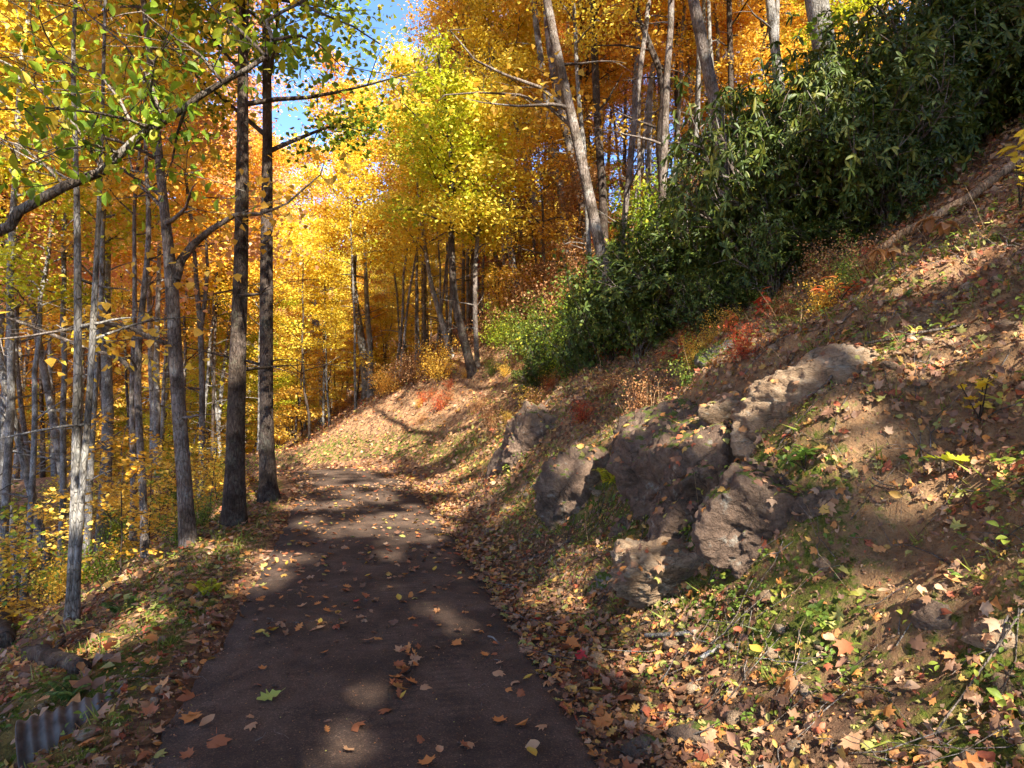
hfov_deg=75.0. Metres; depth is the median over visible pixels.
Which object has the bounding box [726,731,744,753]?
fallen leaf
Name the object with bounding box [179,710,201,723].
fallen leaf
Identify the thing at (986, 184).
fallen log
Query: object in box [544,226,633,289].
shrub
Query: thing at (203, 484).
maple sapling
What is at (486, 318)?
shrub
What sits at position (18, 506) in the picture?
shrub
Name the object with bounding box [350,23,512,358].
maple tree
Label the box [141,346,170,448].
maple tree
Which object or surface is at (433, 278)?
young maple
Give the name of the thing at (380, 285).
maple tree
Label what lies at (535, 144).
maple tree
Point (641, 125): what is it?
maple tree
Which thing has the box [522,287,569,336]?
shrub
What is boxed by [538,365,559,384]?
bank weed
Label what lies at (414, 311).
young maple
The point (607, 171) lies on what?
young maple
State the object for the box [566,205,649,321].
rhododendron
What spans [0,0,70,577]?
maple tree
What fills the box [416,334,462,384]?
shrub
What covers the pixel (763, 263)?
rhododendron
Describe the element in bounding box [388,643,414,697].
twig
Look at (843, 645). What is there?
fallen leaf
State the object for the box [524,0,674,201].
maple tree
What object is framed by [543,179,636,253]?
shrub
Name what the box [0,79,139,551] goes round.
maple tree
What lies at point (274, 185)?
maple tree
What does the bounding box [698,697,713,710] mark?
fallen leaf
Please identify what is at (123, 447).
maple sapling
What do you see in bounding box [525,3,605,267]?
maple tree
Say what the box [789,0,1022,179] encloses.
rhododendron
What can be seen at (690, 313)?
rhododendron
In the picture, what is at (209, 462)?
maple sapling
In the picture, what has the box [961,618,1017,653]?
rock
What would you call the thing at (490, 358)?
bank weed
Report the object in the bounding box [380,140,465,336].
maple tree
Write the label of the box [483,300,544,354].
shrub
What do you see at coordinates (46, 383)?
maple tree
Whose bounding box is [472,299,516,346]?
shrub
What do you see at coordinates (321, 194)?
maple tree
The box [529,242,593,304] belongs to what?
shrub
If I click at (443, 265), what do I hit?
young maple
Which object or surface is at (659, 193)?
rhododendron
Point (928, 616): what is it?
rock
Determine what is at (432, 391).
bank weed
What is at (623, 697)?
fallen leaf
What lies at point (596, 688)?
fallen leaf
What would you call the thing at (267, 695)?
fallen leaf
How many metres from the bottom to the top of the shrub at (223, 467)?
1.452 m
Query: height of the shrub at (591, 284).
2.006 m
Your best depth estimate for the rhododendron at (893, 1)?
10.29 m
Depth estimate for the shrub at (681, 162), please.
19.93 m
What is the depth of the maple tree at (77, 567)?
7.04 m
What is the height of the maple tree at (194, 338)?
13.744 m
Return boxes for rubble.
[6,185,1023,765]
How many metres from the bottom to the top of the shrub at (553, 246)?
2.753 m
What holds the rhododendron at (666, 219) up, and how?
on the ground at (870, 557)
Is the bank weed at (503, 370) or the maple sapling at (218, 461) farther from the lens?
the bank weed at (503, 370)
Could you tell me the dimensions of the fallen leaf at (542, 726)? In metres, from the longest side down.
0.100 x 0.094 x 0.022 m
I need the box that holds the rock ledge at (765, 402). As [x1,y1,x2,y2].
[730,343,882,459]
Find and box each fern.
[43,675,90,701]
[98,595,139,613]
[192,578,221,595]
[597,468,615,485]
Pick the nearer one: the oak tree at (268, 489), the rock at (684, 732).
the rock at (684, 732)
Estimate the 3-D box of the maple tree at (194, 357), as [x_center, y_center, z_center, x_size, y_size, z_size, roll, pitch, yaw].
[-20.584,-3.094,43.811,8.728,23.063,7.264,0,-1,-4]
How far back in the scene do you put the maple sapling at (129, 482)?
18.25 m
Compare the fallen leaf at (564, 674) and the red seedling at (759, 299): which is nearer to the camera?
the fallen leaf at (564, 674)
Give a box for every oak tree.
[97,0,399,502]
[112,0,485,529]
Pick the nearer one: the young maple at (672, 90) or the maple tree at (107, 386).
the maple tree at (107, 386)
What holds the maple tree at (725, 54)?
on the ground at (870, 557)
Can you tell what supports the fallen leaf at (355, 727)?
on the road
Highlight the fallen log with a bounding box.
[21,639,91,675]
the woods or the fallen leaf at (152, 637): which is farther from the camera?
the woods
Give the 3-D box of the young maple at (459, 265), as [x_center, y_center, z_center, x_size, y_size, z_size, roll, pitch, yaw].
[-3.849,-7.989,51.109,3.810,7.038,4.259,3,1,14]
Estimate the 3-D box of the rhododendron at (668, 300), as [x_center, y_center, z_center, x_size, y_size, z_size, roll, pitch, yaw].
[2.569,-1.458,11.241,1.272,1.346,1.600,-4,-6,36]
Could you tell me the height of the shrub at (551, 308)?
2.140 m
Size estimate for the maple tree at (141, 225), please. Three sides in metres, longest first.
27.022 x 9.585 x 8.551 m
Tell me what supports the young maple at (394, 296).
on the ground at (870, 557)
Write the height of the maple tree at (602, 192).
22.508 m
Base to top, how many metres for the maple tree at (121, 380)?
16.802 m
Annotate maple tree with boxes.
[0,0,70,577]
[0,0,140,507]
[0,0,144,621]
[0,0,158,579]
[0,0,168,605]
[0,0,207,620]
[0,0,252,551]
[0,0,291,555]
[0,0,320,558]
[0,0,390,547]
[0,2,73,345]
[0,2,92,499]
[0,21,141,586]
[0,26,62,478]
[0,26,140,605]
[0,29,161,471]
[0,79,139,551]
[0,108,38,491]
[0,261,84,430]
[0,306,84,469]
[1,2,199,529]
[1,5,102,140]
[4,165,162,432]
[4,199,92,476]
[4,257,143,459]
[5,214,120,478]
[5,260,88,477]
[20,240,162,455]
[22,0,202,570]
[25,166,161,458]
[26,344,70,476]
[29,320,162,447]
[29,321,125,476]
[33,339,72,449]
[42,285,146,418]
[43,28,250,471]
[57,286,153,442]
[57,349,119,476]
[83,31,235,491]
[83,203,164,455]
[83,230,160,455]
[84,2,332,497]
[85,10,175,453]
[86,337,146,468]
[111,229,190,434]
[112,188,254,435]
[112,269,181,435]
[114,103,223,439]
[119,127,212,459]
[119,324,224,453]
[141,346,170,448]
[142,209,257,425]
[145,217,252,458]
[146,191,224,404]
[160,191,293,458]
[161,162,273,461]
[165,134,229,457]
[175,119,305,441]
[177,80,261,423]
[177,139,281,458]
[180,130,301,456]
[188,305,227,406]
[191,0,311,374]
[208,129,331,451]
[219,106,330,428]
[245,199,289,452]
[249,132,320,384]
[253,204,304,406]
[274,252,337,430]
[282,241,344,421]
[292,178,362,428]
[292,220,356,425]
[305,107,386,409]
[317,215,358,384]
[341,234,373,284]
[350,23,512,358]
[357,196,410,351]
[359,231,400,364]
[359,231,407,370]
[362,121,410,367]
[363,138,447,382]
[372,12,516,378]
[377,94,442,347]
[377,183,419,361]
[379,45,446,366]
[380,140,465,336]
[381,0,562,331]
[383,47,476,356]
[383,96,451,384]
[387,184,446,360]
[401,52,556,366]
[401,227,431,340]
[408,0,565,279]
[410,84,464,350]
[414,31,477,329]
[418,0,559,296]
[418,123,482,352]
[419,0,499,341]
[421,43,496,324]
[431,0,513,331]
[433,22,536,295]
[438,0,547,300]
[443,182,513,312]
[466,72,532,318]
[469,0,549,304]
[478,6,573,278]
[487,12,549,299]
[494,0,666,240]
[506,19,545,277]
[507,0,603,269]
[517,0,660,277]
[518,22,566,258]
[519,0,629,244]
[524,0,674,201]
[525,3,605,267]
[526,0,637,248]
[527,21,572,218]
[545,0,719,212]
[546,3,627,179]
[549,2,577,224]
[562,28,649,208]
[566,0,643,206]
[573,0,631,204]
[576,1,671,217]
[577,0,686,228]
[578,0,685,227]
[581,2,666,215]
[583,43,658,204]
[583,45,646,184]
[587,0,692,238]
[590,73,669,212]
[598,0,681,250]
[603,1,752,185]
[606,0,649,192]
[619,0,726,251]
[623,9,688,158]
[629,11,644,196]
[630,23,687,176]
[632,4,723,206]
[642,13,686,166]
[643,74,657,170]
[644,0,693,197]
[649,1,721,148]
[652,0,721,187]
[661,0,747,118]
[670,0,740,142]
[679,0,756,116]
[681,0,759,131]
[683,0,765,118]
[685,0,719,172]
[688,55,699,139]
[695,13,721,85]
[713,0,749,99]
[734,0,784,108]
[734,0,799,94]
[734,0,800,100]
[749,0,794,121]
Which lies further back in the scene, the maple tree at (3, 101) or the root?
the maple tree at (3, 101)
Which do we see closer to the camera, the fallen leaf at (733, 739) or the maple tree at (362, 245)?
the fallen leaf at (733, 739)
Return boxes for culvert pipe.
[15,684,122,767]
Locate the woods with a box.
[13,141,594,476]
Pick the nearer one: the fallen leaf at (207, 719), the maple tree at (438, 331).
the fallen leaf at (207, 719)
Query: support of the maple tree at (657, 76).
on the ground at (870, 557)
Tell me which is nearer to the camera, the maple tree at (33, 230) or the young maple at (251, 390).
the maple tree at (33, 230)
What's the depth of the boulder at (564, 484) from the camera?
7.31 m
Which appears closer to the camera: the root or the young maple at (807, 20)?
the root
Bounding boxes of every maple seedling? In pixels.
[923,452,970,485]
[957,374,996,422]
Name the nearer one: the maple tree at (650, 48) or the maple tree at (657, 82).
the maple tree at (650, 48)
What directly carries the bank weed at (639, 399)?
on the ground at (870, 557)
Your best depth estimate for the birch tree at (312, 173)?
41.63 m
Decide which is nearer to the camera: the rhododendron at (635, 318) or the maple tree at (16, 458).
the rhododendron at (635, 318)
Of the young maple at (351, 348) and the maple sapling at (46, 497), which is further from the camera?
the young maple at (351, 348)
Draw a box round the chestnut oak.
[0,0,440,236]
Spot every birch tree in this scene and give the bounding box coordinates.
[272,129,375,424]
[277,43,389,400]
[291,74,422,397]
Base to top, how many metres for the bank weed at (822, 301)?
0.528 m
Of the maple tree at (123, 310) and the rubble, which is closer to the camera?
the rubble
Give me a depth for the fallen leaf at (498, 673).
4.30 m
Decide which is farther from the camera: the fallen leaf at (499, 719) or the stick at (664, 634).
the stick at (664, 634)
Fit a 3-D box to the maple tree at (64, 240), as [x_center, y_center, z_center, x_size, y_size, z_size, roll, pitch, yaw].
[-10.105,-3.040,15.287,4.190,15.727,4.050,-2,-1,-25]
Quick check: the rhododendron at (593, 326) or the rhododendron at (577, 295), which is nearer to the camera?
the rhododendron at (593, 326)
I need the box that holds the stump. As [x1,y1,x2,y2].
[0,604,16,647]
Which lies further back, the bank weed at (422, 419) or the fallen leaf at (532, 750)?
the bank weed at (422, 419)
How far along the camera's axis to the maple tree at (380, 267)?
54.90 m
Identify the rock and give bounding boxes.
[434,478,448,485]
[587,571,611,591]
[608,512,630,540]
[621,734,665,759]
[667,720,721,745]
[694,333,739,367]
[789,485,853,522]
[907,598,951,630]
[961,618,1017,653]
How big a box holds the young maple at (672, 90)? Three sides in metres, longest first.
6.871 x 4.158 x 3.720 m
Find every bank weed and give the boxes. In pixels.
[415,392,430,403]
[415,413,427,423]
[421,385,436,398]
[427,387,450,412]
[436,384,455,406]
[444,377,454,390]
[460,369,466,378]
[462,392,483,415]
[471,387,494,408]
[477,393,507,424]
[478,348,495,365]
[481,355,502,377]
[481,399,510,434]
[491,356,513,376]
[499,409,514,423]
[509,354,524,371]
[513,380,546,407]
[519,375,562,404]
[537,367,567,398]
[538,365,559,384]
[539,371,559,387]
[541,374,555,391]
[561,397,598,426]
[585,368,630,398]
[589,344,634,361]
[604,368,670,415]
[615,323,649,356]
[654,338,678,364]
[658,328,722,383]
[669,322,693,343]
[678,331,716,369]
[679,310,731,352]
[705,303,743,334]
[718,316,766,361]
[740,273,782,306]
[754,280,817,326]
[788,226,869,287]
[797,269,847,319]
[801,229,883,285]
[831,222,905,282]
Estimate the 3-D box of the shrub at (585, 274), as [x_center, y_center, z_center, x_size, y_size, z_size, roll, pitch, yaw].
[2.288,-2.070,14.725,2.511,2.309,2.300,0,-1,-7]
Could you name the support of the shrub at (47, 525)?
on the ground at (870, 557)
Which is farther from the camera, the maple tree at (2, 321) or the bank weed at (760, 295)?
the maple tree at (2, 321)
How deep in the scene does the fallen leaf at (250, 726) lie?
3.60 m
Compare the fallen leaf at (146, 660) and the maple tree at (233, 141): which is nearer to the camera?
the fallen leaf at (146, 660)
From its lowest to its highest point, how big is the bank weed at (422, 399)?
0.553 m
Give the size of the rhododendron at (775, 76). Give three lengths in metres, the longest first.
4.147 x 3.659 x 3.562 m
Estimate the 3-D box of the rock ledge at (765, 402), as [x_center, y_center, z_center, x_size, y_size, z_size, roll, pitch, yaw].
[2.374,0.178,5.045,1.229,0.956,1.152,1,-2,-36]
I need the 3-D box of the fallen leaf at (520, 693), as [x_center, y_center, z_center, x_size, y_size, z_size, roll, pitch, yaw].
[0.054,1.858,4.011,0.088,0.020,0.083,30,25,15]
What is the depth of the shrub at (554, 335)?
13.48 m
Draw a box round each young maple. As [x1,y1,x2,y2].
[0,342,52,473]
[3,306,57,421]
[12,366,71,473]
[14,344,66,449]
[30,398,83,477]
[37,449,50,476]
[48,427,82,474]
[70,381,148,471]
[95,399,143,474]
[95,415,147,467]
[96,386,170,471]
[114,407,165,471]
[123,299,257,456]
[125,354,223,455]
[136,365,226,467]
[144,410,198,453]
[188,411,225,458]
[189,289,320,451]
[190,351,257,457]
[207,348,281,439]
[220,299,351,445]
[221,376,284,452]
[228,330,295,449]
[245,370,288,448]
[246,214,383,440]
[248,377,280,444]
[249,360,302,447]
[253,341,317,435]
[253,352,303,441]
[255,368,302,434]
[273,316,343,438]
[274,338,309,438]
[280,322,351,419]
[290,302,357,382]
[294,338,357,418]
[296,368,331,407]
[306,296,360,410]
[312,259,396,397]
[329,283,376,399]
[330,308,366,398]
[330,312,387,391]
[334,271,395,374]
[342,284,401,354]
[344,304,396,381]
[351,250,429,379]
[356,306,397,375]
[360,291,412,379]
[364,265,414,370]
[370,269,428,361]
[380,270,435,348]
[382,221,465,351]
[388,284,435,354]
[398,233,465,297]
[414,260,453,336]
[434,268,477,329]
[435,177,492,275]
[437,261,465,308]
[438,243,485,295]
[444,244,487,307]
[459,249,494,297]
[465,58,621,314]
[465,250,494,317]
[475,171,558,295]
[477,185,540,294]
[480,154,546,293]
[512,130,594,254]
[517,150,631,284]
[522,75,642,236]
[543,69,626,194]
[552,183,612,256]
[569,121,620,216]
[592,90,669,198]
[612,84,680,192]
[641,55,706,157]
[653,44,720,167]
[669,0,759,155]
[686,9,757,129]
[692,0,810,110]
[719,1,802,116]
[734,0,805,96]
[757,39,802,87]
[758,0,848,83]
[766,0,881,88]
[766,0,907,93]
[782,0,885,81]
[799,0,914,63]
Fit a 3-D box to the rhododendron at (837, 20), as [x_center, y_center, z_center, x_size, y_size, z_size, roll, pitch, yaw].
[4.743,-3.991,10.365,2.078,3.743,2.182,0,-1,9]
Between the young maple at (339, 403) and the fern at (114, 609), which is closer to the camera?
the fern at (114, 609)
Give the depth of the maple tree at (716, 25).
24.86 m
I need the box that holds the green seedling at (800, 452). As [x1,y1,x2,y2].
[779,444,827,471]
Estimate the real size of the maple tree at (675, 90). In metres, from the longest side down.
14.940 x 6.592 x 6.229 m
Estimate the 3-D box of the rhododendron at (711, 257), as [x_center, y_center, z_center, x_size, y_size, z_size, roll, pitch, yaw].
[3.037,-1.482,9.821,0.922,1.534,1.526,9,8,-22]
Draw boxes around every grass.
[0,228,1023,767]
[400,188,1022,660]
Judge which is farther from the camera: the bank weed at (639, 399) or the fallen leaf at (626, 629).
the bank weed at (639, 399)
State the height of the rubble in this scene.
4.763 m
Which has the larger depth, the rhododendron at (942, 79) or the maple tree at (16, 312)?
the maple tree at (16, 312)
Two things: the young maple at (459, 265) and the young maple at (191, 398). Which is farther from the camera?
the young maple at (459, 265)
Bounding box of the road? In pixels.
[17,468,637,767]
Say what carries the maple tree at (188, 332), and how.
on the ground at (870, 557)
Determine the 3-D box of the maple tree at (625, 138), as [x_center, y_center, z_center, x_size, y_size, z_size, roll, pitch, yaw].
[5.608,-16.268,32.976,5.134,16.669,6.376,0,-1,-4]
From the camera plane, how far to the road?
4.39 m
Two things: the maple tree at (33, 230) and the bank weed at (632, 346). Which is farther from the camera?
the maple tree at (33, 230)
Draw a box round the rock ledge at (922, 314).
[909,296,946,323]
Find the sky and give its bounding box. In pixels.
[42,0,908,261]
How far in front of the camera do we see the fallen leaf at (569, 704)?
3.83 m
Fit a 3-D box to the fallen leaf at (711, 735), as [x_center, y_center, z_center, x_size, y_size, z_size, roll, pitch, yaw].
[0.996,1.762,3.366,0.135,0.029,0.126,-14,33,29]
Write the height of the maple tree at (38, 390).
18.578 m
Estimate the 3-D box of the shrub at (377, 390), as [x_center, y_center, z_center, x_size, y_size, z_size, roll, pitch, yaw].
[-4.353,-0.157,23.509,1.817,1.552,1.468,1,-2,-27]
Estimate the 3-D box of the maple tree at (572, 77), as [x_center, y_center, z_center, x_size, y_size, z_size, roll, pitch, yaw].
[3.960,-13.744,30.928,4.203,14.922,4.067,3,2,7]
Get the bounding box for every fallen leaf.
[71,729,78,736]
[77,735,101,747]
[93,701,112,720]
[110,729,118,736]
[135,747,151,760]
[139,702,159,718]
[142,633,158,643]
[143,656,160,664]
[175,689,199,701]
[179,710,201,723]
[180,747,195,758]
[183,639,199,643]
[197,714,214,729]
[206,727,231,747]
[244,721,257,730]
[257,688,284,700]
[295,622,302,630]
[350,720,365,731]
[378,708,391,713]
[393,645,401,651]
[393,659,404,668]
[393,681,406,688]
[396,666,409,674]
[396,687,401,698]
[405,642,410,652]
[405,676,416,682]
[410,652,422,660]
[417,734,424,743]
[417,754,434,765]
[420,684,431,689]
[436,744,442,751]
[451,638,462,644]
[460,740,469,747]
[460,741,474,749]
[492,667,505,675]
[493,715,505,721]
[514,718,527,724]
[516,688,524,696]
[525,739,539,748]
[525,744,536,755]
[535,724,546,729]
[556,668,570,672]
[557,671,573,678]
[558,618,565,623]
[558,624,567,632]
[558,644,571,648]
[561,702,571,711]
[562,635,580,648]
[575,648,587,658]
[578,625,589,633]
[582,595,590,603]
[588,687,602,690]
[591,705,607,716]
[594,711,615,726]
[595,609,601,616]
[602,676,610,687]
[614,694,632,701]
[616,598,628,606]
[621,627,630,632]
[621,757,637,767]
[672,683,688,693]
[675,686,686,692]
[685,590,693,597]
[693,609,705,622]
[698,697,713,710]
[705,723,721,742]
[706,724,726,737]
[707,667,720,676]
[712,649,726,663]
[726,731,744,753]
[749,644,764,653]
[775,669,789,683]
[782,676,799,693]
[783,680,789,693]
[823,496,836,516]
[833,636,853,655]
[838,731,863,749]
[953,751,984,767]
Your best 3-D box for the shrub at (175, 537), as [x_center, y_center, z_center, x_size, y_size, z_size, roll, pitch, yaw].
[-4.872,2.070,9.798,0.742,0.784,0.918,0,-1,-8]
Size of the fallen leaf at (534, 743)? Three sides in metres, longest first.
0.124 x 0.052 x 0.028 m
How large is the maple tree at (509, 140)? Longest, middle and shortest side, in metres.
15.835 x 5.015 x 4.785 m
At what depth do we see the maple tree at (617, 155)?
29.65 m
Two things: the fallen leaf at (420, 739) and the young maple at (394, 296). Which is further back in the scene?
the young maple at (394, 296)
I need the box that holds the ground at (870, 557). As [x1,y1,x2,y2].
[0,25,1023,767]
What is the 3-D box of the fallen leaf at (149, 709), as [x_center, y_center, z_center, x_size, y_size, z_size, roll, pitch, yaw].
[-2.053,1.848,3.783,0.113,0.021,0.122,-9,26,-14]
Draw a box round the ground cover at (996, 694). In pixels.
[0,174,1023,767]
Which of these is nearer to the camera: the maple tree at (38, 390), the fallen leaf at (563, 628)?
the fallen leaf at (563, 628)
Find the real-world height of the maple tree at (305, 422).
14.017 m
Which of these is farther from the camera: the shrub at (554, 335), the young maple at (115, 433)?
the young maple at (115, 433)
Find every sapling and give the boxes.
[0,487,95,619]
[0,502,63,630]
[0,518,62,613]
[0,530,24,618]
[0,543,18,613]
[0,543,28,622]
[11,481,45,541]
[19,480,58,525]
[36,474,69,541]
[54,412,175,574]
[56,452,127,529]
[61,439,149,553]
[94,462,121,502]
[95,426,173,509]
[97,480,169,553]
[99,444,194,556]
[114,465,161,503]
[138,432,208,502]
[138,453,176,531]
[147,452,205,516]
[165,416,257,512]
[167,441,225,504]
[190,438,225,503]
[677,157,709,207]
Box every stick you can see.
[644,629,695,637]
[699,644,720,660]
[934,608,1023,734]
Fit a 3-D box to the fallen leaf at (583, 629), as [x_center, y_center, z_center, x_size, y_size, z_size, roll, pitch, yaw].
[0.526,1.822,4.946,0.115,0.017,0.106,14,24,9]
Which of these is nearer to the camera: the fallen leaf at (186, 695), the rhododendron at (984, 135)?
the fallen leaf at (186, 695)
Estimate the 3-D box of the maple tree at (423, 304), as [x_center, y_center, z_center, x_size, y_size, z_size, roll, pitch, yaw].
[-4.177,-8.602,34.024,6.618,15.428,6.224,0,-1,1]
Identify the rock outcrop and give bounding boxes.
[646,422,734,541]
[698,391,745,423]
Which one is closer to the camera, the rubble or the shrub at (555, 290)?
the rubble
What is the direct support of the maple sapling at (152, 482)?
on the ground at (870, 557)
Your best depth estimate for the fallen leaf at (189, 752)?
3.32 m
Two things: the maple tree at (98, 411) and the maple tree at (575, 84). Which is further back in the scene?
the maple tree at (98, 411)
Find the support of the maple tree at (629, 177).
on the ground at (870, 557)
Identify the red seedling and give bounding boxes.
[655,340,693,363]
[720,310,742,334]
[753,287,791,318]
[810,276,865,300]
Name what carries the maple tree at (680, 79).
on the ground at (870, 557)
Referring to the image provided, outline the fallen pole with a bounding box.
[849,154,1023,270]
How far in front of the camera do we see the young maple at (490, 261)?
37.71 m
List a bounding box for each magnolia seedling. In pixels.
[867,247,900,272]
[913,215,960,247]
[996,129,1023,209]
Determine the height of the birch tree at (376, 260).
14.754 m
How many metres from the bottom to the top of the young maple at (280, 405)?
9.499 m
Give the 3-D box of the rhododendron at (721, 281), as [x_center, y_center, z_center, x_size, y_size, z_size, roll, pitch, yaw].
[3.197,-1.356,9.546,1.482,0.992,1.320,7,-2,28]
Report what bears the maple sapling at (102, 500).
on the ground at (870, 557)
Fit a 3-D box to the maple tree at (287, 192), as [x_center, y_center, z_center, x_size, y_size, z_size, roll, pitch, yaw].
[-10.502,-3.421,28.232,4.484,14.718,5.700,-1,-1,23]
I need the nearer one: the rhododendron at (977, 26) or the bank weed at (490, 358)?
the rhododendron at (977, 26)
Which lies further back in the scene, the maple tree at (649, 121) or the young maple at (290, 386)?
the young maple at (290, 386)
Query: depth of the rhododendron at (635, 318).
10.54 m
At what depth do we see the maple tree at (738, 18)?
31.02 m
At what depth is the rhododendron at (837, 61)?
9.00 m
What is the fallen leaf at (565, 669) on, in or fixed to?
on the ground at (870, 557)
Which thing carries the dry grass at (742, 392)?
on the ground at (870, 557)
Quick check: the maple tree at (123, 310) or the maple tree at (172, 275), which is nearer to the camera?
the maple tree at (172, 275)
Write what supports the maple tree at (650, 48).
on the ground at (870, 557)
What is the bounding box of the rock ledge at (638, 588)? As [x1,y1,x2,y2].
[608,535,707,608]
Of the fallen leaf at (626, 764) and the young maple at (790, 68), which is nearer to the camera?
the fallen leaf at (626, 764)
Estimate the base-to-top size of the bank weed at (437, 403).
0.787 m
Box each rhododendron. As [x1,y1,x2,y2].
[507,353,561,393]
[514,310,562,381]
[540,298,602,385]
[546,312,580,361]
[556,276,595,328]
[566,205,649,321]
[571,300,658,362]
[577,293,669,353]
[580,202,740,333]
[581,229,721,334]
[595,246,682,366]
[624,183,692,256]
[639,167,784,281]
[641,257,688,327]
[646,66,780,248]
[655,263,747,336]
[659,34,893,281]
[671,233,743,317]
[683,27,849,237]
[685,255,783,304]
[688,266,764,319]
[691,104,746,222]
[696,12,909,222]
[711,196,826,307]
[728,8,941,268]
[747,180,857,265]
[756,6,870,153]
[758,49,970,240]
[761,198,909,269]
[771,30,996,231]
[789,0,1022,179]
[813,0,1023,149]
[829,112,950,227]
[846,0,1023,131]
[866,13,1023,171]
[868,0,1023,117]
[871,0,1023,149]
[886,0,1015,14]
[932,56,986,163]
[987,0,1019,88]
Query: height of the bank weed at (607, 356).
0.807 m
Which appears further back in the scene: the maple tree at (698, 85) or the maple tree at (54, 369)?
the maple tree at (54, 369)
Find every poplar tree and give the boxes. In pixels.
[387,0,629,360]
[684,0,730,271]
[804,0,835,77]
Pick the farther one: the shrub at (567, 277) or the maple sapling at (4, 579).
the shrub at (567, 277)
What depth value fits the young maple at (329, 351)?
53.23 m
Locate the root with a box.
[806,323,964,396]
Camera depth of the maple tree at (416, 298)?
26.78 m
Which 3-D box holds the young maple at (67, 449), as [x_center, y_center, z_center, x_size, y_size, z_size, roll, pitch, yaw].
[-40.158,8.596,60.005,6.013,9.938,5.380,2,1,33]
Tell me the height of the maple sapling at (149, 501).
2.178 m
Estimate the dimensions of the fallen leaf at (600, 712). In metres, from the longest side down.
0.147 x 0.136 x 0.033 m
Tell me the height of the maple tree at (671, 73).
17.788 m
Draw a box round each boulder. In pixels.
[485,400,556,477]
[533,444,609,530]
[606,398,732,519]
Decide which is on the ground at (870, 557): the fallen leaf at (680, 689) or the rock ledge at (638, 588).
the rock ledge at (638, 588)
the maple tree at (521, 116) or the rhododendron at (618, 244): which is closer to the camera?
the rhododendron at (618, 244)
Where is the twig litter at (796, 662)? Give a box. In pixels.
[0,182,1023,767]
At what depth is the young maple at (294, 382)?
35.17 m
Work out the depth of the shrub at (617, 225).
19.14 m
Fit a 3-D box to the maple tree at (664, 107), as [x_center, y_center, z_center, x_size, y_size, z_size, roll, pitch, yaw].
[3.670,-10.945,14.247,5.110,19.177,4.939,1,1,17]
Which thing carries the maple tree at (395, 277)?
on the ground at (870, 557)
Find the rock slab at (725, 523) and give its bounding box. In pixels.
[690,461,795,578]
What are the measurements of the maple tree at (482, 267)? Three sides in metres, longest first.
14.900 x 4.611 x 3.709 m
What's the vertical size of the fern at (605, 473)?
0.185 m
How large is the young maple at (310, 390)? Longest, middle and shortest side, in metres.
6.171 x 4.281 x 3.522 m
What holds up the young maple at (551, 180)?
on the ground at (870, 557)
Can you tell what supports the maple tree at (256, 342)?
on the ground at (870, 557)
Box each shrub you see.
[8,533,52,570]
[11,488,40,523]
[13,537,101,609]
[17,548,94,602]
[22,570,50,602]
[32,568,60,592]
[33,507,135,587]
[42,510,58,530]
[84,508,126,535]
[92,496,153,548]
[116,475,154,496]
[122,491,176,540]
[149,498,200,548]
[154,456,196,497]
[163,481,192,504]
[191,443,258,486]
[193,485,222,528]
[194,461,218,487]
[201,458,255,493]
[363,361,403,397]
[366,364,402,395]
[381,334,433,384]
[399,347,430,386]
[404,333,458,379]
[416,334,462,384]
[464,296,514,339]
[465,293,525,349]
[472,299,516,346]
[477,252,534,320]
[478,254,549,327]
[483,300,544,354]
[489,258,571,328]
[491,294,554,360]
[493,263,538,307]
[493,305,537,366]
[503,285,569,369]
[508,279,573,331]
[510,269,580,338]
[516,253,558,301]
[516,263,586,337]
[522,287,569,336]
[523,251,570,295]
[527,218,593,273]
[527,312,576,378]
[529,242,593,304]
[532,214,582,272]
[532,294,581,376]
[537,258,598,322]
[540,236,684,372]
[542,230,680,350]
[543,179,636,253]
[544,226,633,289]
[544,255,586,305]
[548,260,626,335]
[555,251,640,361]
[558,238,637,312]
[566,235,594,289]
[573,175,655,241]
[577,138,696,244]
[582,166,667,257]
[591,195,655,257]
[615,160,699,226]
[655,114,707,203]
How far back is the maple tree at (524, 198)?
41.58 m
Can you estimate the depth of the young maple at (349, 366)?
54.51 m
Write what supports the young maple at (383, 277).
on the ground at (870, 557)
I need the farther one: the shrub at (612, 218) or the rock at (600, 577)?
the shrub at (612, 218)
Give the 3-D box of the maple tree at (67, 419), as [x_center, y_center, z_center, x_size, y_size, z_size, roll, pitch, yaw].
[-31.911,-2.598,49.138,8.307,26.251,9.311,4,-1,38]
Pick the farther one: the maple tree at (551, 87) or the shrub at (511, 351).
the maple tree at (551, 87)
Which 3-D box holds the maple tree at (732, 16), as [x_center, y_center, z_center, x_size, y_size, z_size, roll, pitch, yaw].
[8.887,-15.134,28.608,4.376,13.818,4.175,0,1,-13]
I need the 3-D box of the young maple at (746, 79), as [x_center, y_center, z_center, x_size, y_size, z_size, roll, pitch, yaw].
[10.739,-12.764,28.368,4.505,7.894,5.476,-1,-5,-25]
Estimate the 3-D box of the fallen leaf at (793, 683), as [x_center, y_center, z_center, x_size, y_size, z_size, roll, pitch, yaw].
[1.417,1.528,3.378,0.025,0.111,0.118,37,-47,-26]
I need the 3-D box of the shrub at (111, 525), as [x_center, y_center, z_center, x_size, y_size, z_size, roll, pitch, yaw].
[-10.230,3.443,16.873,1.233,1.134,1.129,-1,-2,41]
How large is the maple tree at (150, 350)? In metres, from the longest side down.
18.658 x 8.232 x 7.780 m
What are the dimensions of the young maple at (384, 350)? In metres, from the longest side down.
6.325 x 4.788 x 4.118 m
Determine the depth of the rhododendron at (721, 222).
8.99 m
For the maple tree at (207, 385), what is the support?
on the ground at (870, 557)
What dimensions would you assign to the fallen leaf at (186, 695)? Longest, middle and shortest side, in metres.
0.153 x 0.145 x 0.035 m
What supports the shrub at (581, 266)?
on the ground at (870, 557)
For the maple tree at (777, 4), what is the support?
on the ground at (870, 557)

